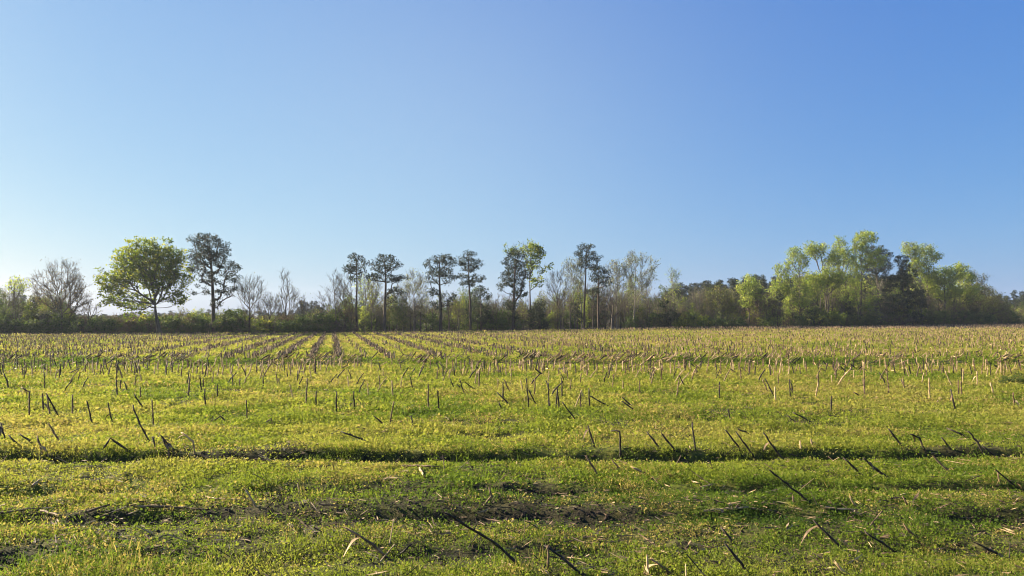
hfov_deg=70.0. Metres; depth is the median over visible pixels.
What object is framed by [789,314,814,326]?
bush
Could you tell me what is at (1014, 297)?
pine tree
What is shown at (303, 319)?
shrub
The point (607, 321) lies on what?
shrub
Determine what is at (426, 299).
sapling
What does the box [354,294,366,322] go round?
sapling
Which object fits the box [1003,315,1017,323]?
shrub
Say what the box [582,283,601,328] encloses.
sapling
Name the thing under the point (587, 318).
sapling
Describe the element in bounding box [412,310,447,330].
shrub
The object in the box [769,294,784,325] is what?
sapling
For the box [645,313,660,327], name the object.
shrub
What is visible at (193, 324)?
shrub
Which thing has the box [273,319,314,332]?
bush
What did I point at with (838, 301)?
slim tree
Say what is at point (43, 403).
corn stalk
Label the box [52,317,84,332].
shrub
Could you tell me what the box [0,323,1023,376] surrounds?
stubble
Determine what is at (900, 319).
bush
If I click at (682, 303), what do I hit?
sapling
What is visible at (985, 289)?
bare tree
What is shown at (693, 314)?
shrub
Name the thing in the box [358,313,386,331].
shrub
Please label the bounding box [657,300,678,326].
pine tree
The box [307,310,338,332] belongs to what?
shrub
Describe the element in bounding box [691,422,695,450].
corn stalk
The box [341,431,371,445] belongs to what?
corn stalk
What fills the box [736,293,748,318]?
young pine
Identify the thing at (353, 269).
pine tree
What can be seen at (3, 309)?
sapling
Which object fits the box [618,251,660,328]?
budding tree
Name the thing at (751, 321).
shrub
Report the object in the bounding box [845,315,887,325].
bush
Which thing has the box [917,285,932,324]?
slim tree
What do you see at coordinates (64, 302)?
sapling
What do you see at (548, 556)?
corn stalk
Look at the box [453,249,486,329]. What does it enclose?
pine tree
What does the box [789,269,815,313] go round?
sapling
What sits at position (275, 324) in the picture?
shrub
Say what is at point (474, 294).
sapling
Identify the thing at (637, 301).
sapling
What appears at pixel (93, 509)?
corn stalk
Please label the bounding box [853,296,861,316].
sapling
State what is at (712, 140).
sky
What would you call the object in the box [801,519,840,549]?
corn stalk
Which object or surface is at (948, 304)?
sapling
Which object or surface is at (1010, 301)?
pine tree
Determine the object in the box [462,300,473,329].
young pine
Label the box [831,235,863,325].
spring tree
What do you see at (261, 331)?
shrub
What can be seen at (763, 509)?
corn stalk
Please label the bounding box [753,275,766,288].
pine tree
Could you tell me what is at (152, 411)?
corn stalk
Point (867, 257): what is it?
spring tree
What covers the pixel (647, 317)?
shrub
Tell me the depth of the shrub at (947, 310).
126.04 m
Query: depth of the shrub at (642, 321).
100.11 m
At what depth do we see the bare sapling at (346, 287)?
87.21 m
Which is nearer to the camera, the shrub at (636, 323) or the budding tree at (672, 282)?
the shrub at (636, 323)
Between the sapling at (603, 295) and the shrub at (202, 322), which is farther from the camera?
the sapling at (603, 295)
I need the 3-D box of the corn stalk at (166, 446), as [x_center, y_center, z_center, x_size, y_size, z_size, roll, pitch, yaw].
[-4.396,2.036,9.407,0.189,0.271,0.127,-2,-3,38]
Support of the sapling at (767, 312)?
on the field
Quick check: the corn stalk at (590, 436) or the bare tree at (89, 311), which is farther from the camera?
the bare tree at (89, 311)
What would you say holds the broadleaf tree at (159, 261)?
on the field
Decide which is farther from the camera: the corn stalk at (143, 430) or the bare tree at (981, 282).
the bare tree at (981, 282)
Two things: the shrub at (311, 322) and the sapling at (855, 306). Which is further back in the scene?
the sapling at (855, 306)
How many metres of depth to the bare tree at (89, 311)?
84.14 m
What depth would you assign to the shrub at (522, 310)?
92.80 m
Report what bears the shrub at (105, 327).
on the field
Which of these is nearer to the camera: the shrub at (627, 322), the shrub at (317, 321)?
the shrub at (317, 321)
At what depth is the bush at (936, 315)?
122.37 m
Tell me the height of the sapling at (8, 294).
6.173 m
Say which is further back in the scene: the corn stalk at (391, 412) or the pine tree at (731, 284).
the pine tree at (731, 284)
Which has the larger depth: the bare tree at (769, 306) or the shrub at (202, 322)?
the bare tree at (769, 306)
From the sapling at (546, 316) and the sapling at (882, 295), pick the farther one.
the sapling at (882, 295)
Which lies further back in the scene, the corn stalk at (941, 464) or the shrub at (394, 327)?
the shrub at (394, 327)
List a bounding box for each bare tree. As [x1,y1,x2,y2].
[26,257,95,332]
[61,276,95,332]
[76,298,100,331]
[233,272,267,332]
[252,291,284,332]
[271,268,301,321]
[293,292,315,316]
[542,268,573,328]
[596,285,629,328]
[683,285,715,322]
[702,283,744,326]
[745,286,785,319]
[943,281,1013,324]
[965,269,989,323]
[979,294,1014,323]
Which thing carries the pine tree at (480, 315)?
on the field
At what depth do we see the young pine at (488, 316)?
91.46 m
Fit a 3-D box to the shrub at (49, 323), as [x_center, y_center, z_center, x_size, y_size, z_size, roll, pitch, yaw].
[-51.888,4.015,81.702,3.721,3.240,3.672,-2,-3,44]
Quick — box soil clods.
[0,409,1023,575]
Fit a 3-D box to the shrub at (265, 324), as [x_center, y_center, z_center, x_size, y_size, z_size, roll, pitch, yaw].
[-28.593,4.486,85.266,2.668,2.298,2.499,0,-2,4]
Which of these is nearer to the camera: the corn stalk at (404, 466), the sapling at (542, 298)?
the corn stalk at (404, 466)
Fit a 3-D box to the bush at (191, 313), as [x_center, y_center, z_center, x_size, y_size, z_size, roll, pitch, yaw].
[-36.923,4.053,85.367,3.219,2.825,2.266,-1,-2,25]
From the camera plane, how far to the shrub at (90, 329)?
81.21 m
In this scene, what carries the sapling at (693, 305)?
on the field
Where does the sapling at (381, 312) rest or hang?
on the field
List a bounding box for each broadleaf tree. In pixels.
[90,236,198,333]
[503,238,553,328]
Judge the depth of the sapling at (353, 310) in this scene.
92.69 m
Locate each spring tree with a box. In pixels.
[5,275,33,310]
[734,272,764,326]
[769,262,791,325]
[782,245,811,326]
[801,265,850,317]
[802,240,845,326]
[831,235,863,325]
[849,229,887,319]
[899,241,922,324]
[913,243,944,308]
[921,265,967,320]
[948,261,984,324]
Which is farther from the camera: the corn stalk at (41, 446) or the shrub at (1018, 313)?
the shrub at (1018, 313)
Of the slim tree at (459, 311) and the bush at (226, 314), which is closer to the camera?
the bush at (226, 314)
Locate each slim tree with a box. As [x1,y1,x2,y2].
[367,306,375,330]
[406,301,413,330]
[411,298,419,331]
[414,294,424,331]
[428,296,437,330]
[445,300,456,330]
[455,296,465,330]
[488,304,495,329]
[492,293,502,330]
[497,296,505,328]
[558,296,567,328]
[565,287,576,328]
[565,295,573,328]
[586,303,593,328]
[624,297,628,324]
[643,288,657,325]
[643,298,653,327]
[653,292,663,318]
[669,297,675,325]
[704,301,712,324]
[822,289,837,325]
[823,283,838,319]
[829,285,848,325]
[849,281,867,318]
[916,281,932,312]
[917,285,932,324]
[936,299,943,310]
[951,292,960,322]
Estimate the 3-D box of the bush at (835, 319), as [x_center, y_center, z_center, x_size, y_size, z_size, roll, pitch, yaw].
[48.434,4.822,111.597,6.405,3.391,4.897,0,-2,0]
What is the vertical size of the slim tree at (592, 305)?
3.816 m
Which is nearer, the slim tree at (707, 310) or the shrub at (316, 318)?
the shrub at (316, 318)
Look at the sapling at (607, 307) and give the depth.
104.47 m
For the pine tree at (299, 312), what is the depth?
153.94 m
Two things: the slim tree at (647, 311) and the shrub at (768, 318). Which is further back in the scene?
the shrub at (768, 318)
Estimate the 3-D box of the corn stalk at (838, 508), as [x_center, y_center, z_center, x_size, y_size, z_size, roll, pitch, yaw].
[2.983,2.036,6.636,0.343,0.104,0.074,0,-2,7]
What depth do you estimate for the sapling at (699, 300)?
108.41 m
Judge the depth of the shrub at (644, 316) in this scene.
107.17 m
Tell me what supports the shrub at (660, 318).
on the field
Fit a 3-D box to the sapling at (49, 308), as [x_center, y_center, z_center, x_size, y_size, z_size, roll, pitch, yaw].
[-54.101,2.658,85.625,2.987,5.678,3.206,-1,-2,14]
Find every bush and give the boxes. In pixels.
[0,316,41,333]
[22,318,71,333]
[64,313,124,333]
[105,311,146,332]
[134,316,161,332]
[162,313,191,331]
[184,311,207,328]
[212,308,246,332]
[245,315,275,332]
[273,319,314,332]
[312,318,349,332]
[547,312,559,328]
[671,311,709,327]
[702,317,745,327]
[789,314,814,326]
[808,309,847,326]
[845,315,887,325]
[877,310,915,324]
[915,309,952,325]
[952,310,996,324]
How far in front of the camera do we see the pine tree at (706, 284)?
150.69 m
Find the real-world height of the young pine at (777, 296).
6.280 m
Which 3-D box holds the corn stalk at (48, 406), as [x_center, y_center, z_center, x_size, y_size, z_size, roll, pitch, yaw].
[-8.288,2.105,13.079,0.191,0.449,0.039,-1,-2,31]
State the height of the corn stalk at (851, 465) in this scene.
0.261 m
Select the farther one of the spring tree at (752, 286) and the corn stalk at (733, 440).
the spring tree at (752, 286)
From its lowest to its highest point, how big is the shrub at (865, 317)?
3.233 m
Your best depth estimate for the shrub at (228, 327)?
82.75 m
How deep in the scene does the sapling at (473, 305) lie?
95.70 m
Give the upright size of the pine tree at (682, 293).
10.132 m
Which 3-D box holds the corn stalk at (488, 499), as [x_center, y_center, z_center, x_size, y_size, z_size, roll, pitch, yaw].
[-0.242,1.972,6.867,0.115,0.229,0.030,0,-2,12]
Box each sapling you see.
[0,286,24,309]
[0,288,16,318]
[0,304,12,319]
[3,292,29,332]
[6,290,22,312]
[18,302,38,329]
[26,287,39,308]
[39,291,57,316]
[56,288,71,309]
[62,308,76,325]
[196,308,208,316]
[310,285,336,313]
[327,269,348,331]
[331,280,354,325]
[336,292,362,325]
[338,275,354,323]
[343,297,361,325]
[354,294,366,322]
[358,305,370,331]
[367,305,382,330]
[377,307,388,331]
[380,294,402,330]
[387,299,407,331]
[389,294,410,331]
[414,297,428,327]
[420,295,434,320]
[433,290,446,318]
[433,301,447,321]
[447,292,467,329]
[452,291,468,323]
[455,287,474,313]
[462,296,484,318]
[466,285,483,312]
[515,300,527,328]
[537,288,551,308]
[540,292,550,319]
[547,303,563,326]
[560,283,570,315]
[565,281,591,316]
[576,295,591,328]
[578,292,595,327]
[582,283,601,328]
[595,283,619,327]
[600,294,610,327]
[623,278,649,314]
[631,285,645,314]
[640,283,652,309]
[652,285,672,318]
[675,297,689,311]
[686,302,696,316]
[688,290,705,313]
[700,287,718,315]
[700,291,716,318]
[718,293,732,321]
[745,293,763,325]
[754,297,770,326]
[761,297,775,325]
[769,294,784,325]
[781,298,791,325]
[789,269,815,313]
[794,287,818,324]
[795,270,830,310]
[807,292,827,322]
[818,285,839,314]
[837,289,854,320]
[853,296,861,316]
[858,285,883,321]
[868,297,886,323]
[873,279,890,321]
[884,285,903,323]
[909,286,926,324]
[943,297,963,320]
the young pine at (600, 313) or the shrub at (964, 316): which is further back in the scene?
the shrub at (964, 316)
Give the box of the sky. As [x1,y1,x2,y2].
[0,0,1023,314]
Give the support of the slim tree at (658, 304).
on the field
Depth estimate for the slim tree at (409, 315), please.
89.17 m
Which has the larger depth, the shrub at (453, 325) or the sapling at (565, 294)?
the sapling at (565, 294)
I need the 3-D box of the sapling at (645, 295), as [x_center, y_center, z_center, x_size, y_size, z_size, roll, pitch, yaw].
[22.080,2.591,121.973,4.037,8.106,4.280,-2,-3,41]
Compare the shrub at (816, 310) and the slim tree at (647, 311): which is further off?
the shrub at (816, 310)
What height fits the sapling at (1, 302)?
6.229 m
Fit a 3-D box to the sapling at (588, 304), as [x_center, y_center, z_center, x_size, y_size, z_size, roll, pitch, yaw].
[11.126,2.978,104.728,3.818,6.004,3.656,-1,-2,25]
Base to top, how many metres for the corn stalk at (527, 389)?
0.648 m
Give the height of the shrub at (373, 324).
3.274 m
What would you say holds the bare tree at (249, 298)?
on the field
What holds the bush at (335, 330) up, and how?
on the field
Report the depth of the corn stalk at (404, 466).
8.57 m
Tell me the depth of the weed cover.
10.42 m
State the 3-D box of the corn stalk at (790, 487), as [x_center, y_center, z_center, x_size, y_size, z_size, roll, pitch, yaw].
[2.599,1.858,6.785,0.496,0.387,0.025,0,-2,-11]
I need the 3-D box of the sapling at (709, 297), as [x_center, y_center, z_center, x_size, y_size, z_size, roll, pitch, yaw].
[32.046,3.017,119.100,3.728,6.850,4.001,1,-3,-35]
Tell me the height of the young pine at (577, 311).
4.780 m
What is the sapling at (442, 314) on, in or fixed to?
on the field
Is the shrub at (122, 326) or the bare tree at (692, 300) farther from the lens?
the bare tree at (692, 300)
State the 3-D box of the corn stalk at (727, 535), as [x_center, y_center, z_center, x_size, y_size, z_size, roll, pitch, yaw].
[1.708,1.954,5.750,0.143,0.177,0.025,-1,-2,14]
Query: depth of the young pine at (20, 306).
82.79 m
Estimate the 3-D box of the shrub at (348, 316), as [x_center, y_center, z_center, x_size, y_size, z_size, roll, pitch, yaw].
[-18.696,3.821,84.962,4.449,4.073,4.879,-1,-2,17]
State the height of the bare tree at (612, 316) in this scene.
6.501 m
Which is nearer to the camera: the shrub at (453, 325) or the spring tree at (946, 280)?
the shrub at (453, 325)
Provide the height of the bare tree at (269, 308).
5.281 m
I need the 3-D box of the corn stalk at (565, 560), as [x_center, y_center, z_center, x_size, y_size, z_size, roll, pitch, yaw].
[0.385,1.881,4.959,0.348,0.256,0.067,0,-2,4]
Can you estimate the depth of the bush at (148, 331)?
83.12 m
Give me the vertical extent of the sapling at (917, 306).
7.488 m
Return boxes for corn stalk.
[0,422,6,441]
[0,508,35,513]
[21,387,29,414]
[37,435,48,456]
[40,510,61,516]
[42,393,47,411]
[46,393,58,415]
[46,395,50,414]
[48,423,59,440]
[86,400,92,421]
[87,504,109,512]
[103,438,129,451]
[105,403,112,421]
[132,404,150,442]
[134,505,208,509]
[151,399,153,423]
[160,435,182,452]
[162,436,171,456]
[174,432,195,453]
[245,487,256,506]
[305,378,307,402]
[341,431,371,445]
[343,527,389,558]
[389,401,393,423]
[396,544,411,557]
[400,464,438,467]
[427,384,428,406]
[442,511,528,572]
[483,487,491,505]
[502,381,503,401]
[526,378,530,408]
[543,544,585,575]
[546,544,549,572]
[548,383,550,406]
[583,426,594,447]
[585,455,597,476]
[610,430,621,457]
[643,557,672,574]
[646,554,648,575]
[647,432,660,448]
[661,432,677,451]
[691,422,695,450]
[703,506,747,511]
[720,525,734,541]
[723,541,750,574]
[725,430,740,450]
[735,431,755,457]
[748,507,777,511]
[763,432,782,457]
[769,470,811,502]
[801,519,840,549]
[820,505,858,512]
[834,560,849,574]
[843,457,862,474]
[863,368,864,393]
[863,457,889,478]
[864,530,897,552]
[888,429,903,446]
[903,523,920,543]
[910,434,925,450]
[933,456,949,471]
[947,428,970,439]
[950,389,955,408]
[967,431,985,454]
[973,542,1004,559]
[996,470,1023,491]
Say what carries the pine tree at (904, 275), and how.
on the field
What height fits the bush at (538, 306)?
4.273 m
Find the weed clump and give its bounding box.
[996,370,1023,383]
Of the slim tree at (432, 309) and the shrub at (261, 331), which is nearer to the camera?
the shrub at (261, 331)
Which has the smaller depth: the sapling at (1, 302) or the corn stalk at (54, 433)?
the corn stalk at (54, 433)
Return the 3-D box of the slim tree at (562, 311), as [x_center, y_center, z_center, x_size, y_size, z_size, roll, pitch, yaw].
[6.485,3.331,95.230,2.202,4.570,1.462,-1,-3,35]
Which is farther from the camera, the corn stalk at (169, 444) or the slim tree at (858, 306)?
the slim tree at (858, 306)
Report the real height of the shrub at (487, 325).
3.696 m
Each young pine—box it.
[16,300,28,326]
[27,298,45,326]
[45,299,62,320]
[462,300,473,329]
[483,301,494,330]
[570,295,585,328]
[591,285,607,327]
[671,302,681,323]
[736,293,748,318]
[772,288,783,325]
[839,294,854,322]
[966,297,979,314]
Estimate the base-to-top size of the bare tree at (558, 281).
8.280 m
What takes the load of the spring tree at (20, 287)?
on the field
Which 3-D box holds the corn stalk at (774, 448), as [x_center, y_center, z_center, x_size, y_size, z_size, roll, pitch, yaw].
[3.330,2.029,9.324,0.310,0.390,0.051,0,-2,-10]
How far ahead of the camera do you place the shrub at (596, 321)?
108.58 m
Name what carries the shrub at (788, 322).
on the field
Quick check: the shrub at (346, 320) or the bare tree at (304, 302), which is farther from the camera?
the bare tree at (304, 302)
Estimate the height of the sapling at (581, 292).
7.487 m
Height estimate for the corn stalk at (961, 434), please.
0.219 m
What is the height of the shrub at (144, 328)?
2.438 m
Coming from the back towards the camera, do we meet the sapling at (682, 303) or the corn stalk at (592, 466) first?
the sapling at (682, 303)
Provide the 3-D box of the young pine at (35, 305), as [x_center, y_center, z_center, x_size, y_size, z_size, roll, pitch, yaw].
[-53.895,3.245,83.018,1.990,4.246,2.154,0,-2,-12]
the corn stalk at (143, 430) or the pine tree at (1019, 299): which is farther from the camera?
the pine tree at (1019, 299)
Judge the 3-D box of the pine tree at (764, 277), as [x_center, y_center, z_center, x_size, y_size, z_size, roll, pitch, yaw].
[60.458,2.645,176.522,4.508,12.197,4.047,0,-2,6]
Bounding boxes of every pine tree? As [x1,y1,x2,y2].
[185,233,242,330]
[296,300,306,316]
[342,253,371,332]
[363,254,408,331]
[422,253,457,330]
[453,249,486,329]
[471,284,492,329]
[496,248,531,329]
[525,306,541,329]
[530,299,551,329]
[573,242,602,328]
[586,263,613,328]
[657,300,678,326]
[673,282,687,303]
[683,285,689,300]
[686,287,692,305]
[687,282,694,298]
[700,283,710,304]
[727,277,741,298]
[729,280,739,300]
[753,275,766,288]
[760,275,767,290]
[767,276,776,288]
[858,244,907,313]
[883,254,928,325]
[1005,296,1013,306]
[1009,290,1018,303]
[1016,294,1023,307]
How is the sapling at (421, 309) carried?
on the field
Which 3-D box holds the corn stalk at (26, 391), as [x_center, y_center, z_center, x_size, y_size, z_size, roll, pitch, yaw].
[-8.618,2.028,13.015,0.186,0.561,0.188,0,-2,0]
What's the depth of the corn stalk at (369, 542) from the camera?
5.38 m
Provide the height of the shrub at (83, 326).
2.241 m
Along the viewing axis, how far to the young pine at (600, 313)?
103.39 m
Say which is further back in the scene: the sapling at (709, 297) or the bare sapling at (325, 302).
the sapling at (709, 297)
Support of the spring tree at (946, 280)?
on the field
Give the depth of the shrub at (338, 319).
84.96 m
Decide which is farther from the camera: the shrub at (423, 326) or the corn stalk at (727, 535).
the shrub at (423, 326)
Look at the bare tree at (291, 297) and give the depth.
86.29 m
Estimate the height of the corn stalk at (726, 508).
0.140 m
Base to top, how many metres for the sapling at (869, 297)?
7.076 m
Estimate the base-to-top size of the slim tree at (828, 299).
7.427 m
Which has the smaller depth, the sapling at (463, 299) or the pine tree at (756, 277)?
the sapling at (463, 299)
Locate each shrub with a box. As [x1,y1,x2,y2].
[0,314,7,333]
[2,309,24,333]
[32,311,65,333]
[52,309,76,332]
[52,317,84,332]
[77,319,93,333]
[80,319,102,333]
[90,315,115,333]
[95,319,118,332]
[109,317,132,333]
[131,315,155,333]
[134,316,155,332]
[161,320,182,332]
[170,305,192,330]
[172,314,196,333]
[180,316,202,333]
[189,321,205,332]
[190,313,216,331]
[198,317,219,332]
[201,312,230,332]
[214,317,236,332]
[232,312,256,332]
[248,315,271,332]
[258,318,272,332]
[266,315,287,332]
[284,315,303,331]
[287,315,301,331]
[293,317,310,331]
[301,313,319,331]
[302,312,330,332]
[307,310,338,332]
[314,305,343,332]
[326,305,354,332]
[329,306,368,332]
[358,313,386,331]
[359,309,378,332]
[382,312,408,330]
[400,312,421,330]
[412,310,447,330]
[421,311,438,330]
[442,309,467,330]
[460,309,482,330]
[465,308,491,330]
[478,307,510,330]
[490,309,525,330]
[510,304,542,329]
[534,317,549,329]
[544,317,561,329]
[551,309,575,328]
[562,310,595,328]
[573,317,596,328]
[587,314,605,327]
[590,306,625,327]
[608,306,640,327]
[614,299,648,326]
[620,314,638,328]
[625,305,652,324]
[629,318,643,327]
[635,317,645,327]
[636,304,654,327]
[637,305,662,326]
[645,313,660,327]
[651,310,677,327]
[682,310,704,327]
[693,309,712,326]
[730,316,749,326]
[743,315,762,325]
[757,313,777,326]
[781,316,797,325]
[802,305,831,326]
[844,313,864,326]
[856,311,880,325]
[875,312,896,325]
[937,303,962,324]
[956,307,977,324]
[999,311,1023,323]
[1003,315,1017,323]
[1004,305,1023,323]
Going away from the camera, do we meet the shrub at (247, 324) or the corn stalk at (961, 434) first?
the corn stalk at (961, 434)
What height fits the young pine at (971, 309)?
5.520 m
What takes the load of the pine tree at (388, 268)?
on the field
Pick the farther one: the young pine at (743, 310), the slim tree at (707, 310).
the young pine at (743, 310)
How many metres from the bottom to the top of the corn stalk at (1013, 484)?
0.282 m
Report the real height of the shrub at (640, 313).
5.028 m
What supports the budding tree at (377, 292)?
on the field
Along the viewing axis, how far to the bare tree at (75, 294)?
82.05 m
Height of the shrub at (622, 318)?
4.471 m
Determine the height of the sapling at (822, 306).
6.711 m
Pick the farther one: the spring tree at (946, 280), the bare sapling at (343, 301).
the spring tree at (946, 280)
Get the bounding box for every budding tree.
[351,273,382,330]
[366,276,389,327]
[391,268,431,330]
[560,256,584,328]
[605,259,633,328]
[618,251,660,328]
[663,267,683,326]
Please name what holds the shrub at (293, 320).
on the field
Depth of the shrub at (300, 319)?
84.11 m
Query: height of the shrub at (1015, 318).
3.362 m
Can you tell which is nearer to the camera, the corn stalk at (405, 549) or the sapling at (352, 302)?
the corn stalk at (405, 549)
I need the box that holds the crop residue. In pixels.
[0,342,1023,575]
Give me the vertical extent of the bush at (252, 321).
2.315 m
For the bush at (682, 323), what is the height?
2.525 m
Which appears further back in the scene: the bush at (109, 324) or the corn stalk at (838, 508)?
the bush at (109, 324)
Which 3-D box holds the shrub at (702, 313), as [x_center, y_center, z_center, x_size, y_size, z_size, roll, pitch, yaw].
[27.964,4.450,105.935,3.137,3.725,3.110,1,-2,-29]
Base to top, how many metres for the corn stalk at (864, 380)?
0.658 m
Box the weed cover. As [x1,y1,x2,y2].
[0,326,1023,575]
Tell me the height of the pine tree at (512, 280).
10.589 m
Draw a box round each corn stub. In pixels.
[187,374,190,394]
[837,368,850,384]
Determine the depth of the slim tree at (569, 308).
95.65 m
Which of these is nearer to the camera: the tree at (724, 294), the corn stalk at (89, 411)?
the corn stalk at (89, 411)
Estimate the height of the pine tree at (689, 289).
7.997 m
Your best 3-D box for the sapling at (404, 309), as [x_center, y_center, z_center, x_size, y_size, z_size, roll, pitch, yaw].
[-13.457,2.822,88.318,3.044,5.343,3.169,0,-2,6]
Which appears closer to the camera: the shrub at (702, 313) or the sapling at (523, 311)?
the sapling at (523, 311)
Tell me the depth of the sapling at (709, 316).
107.72 m
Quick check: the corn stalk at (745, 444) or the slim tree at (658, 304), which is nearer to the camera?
the corn stalk at (745, 444)
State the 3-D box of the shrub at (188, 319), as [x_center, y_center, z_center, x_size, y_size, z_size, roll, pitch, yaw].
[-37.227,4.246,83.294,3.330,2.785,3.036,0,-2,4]
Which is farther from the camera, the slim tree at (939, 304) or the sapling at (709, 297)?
the slim tree at (939, 304)
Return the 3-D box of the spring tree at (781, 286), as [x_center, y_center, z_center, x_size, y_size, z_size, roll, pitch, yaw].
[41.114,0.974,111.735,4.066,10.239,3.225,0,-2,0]
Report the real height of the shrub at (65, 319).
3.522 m
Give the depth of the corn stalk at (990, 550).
5.46 m
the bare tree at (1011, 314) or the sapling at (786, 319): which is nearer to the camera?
the sapling at (786, 319)
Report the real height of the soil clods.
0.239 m
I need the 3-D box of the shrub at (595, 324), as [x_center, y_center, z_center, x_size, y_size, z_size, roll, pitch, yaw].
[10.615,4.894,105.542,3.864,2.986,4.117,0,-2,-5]
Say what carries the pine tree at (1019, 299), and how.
on the field
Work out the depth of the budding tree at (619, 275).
99.62 m
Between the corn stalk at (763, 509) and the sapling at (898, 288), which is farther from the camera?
the sapling at (898, 288)
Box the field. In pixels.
[0,315,1023,575]
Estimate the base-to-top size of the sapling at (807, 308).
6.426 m
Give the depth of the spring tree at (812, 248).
113.97 m
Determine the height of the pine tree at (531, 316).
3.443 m
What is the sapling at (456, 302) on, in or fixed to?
on the field
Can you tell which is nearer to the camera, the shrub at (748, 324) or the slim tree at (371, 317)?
the slim tree at (371, 317)
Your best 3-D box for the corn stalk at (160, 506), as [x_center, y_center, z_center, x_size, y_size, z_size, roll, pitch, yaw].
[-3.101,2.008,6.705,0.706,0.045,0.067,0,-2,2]
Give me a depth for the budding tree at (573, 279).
96.92 m
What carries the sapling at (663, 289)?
on the field
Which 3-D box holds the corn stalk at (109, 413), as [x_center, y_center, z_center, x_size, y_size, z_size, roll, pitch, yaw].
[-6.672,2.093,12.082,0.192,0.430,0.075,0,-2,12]
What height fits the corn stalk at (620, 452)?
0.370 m
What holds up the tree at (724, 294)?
on the field
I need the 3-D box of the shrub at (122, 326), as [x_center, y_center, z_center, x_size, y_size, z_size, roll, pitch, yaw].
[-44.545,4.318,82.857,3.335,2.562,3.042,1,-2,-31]
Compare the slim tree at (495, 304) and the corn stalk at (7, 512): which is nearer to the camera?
the corn stalk at (7, 512)
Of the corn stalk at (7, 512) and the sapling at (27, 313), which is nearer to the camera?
the corn stalk at (7, 512)
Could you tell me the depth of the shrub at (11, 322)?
82.02 m
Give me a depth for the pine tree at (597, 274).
97.14 m
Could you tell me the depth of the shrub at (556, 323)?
94.31 m
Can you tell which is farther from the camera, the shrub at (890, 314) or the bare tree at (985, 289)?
the bare tree at (985, 289)
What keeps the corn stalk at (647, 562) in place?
on the field
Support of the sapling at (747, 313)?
on the field
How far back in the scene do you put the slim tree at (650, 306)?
104.35 m
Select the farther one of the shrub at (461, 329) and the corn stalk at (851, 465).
the shrub at (461, 329)
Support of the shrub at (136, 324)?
on the field
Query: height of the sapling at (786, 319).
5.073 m
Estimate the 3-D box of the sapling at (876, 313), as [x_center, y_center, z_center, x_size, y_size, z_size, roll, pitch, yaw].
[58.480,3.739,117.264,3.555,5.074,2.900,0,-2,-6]
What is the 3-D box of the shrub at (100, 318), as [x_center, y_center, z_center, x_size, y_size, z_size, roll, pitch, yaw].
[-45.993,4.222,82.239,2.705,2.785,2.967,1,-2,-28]
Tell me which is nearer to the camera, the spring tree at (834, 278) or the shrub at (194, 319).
the shrub at (194, 319)
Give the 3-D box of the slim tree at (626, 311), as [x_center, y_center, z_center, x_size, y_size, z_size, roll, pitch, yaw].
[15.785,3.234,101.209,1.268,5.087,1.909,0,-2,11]
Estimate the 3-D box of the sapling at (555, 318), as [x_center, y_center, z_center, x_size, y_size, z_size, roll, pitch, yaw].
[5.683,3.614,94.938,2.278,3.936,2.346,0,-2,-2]
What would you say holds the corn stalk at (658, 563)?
on the field
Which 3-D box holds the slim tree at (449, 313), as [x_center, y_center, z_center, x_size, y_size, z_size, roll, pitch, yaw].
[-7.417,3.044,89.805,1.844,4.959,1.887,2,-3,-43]
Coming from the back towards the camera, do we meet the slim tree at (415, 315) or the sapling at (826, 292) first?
the sapling at (826, 292)
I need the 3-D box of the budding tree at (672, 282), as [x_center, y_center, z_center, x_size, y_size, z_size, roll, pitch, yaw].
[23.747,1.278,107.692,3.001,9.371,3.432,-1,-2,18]
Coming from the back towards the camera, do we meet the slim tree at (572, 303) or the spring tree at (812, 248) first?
the spring tree at (812, 248)
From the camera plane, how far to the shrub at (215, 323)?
82.80 m
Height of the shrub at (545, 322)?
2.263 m
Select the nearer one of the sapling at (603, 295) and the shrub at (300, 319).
the shrub at (300, 319)
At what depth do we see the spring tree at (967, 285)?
128.65 m
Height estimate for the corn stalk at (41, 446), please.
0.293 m
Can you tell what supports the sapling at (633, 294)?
on the field
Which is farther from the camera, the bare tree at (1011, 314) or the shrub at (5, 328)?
the bare tree at (1011, 314)
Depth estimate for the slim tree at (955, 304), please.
127.69 m
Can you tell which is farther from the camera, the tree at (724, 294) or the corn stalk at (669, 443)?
the tree at (724, 294)
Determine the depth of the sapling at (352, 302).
98.51 m
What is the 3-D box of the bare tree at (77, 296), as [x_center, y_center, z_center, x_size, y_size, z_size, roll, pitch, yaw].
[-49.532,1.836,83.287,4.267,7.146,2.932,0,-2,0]
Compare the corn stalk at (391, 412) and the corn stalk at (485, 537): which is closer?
the corn stalk at (485, 537)
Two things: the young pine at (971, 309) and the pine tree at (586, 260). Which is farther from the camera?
the young pine at (971, 309)
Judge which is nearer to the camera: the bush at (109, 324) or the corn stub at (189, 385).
the corn stub at (189, 385)
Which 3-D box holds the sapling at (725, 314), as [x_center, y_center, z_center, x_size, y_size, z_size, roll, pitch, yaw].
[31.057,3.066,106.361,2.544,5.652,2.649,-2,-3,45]
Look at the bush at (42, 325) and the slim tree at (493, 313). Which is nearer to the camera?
the bush at (42, 325)
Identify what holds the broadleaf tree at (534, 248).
on the field
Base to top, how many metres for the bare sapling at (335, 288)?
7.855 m
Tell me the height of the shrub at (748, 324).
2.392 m
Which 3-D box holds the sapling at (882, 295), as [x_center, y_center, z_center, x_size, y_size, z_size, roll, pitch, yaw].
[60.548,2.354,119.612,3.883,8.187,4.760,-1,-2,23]
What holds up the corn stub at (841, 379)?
on the field
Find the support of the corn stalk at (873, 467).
on the field
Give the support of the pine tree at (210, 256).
on the field
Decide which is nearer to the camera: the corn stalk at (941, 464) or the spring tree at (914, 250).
the corn stalk at (941, 464)

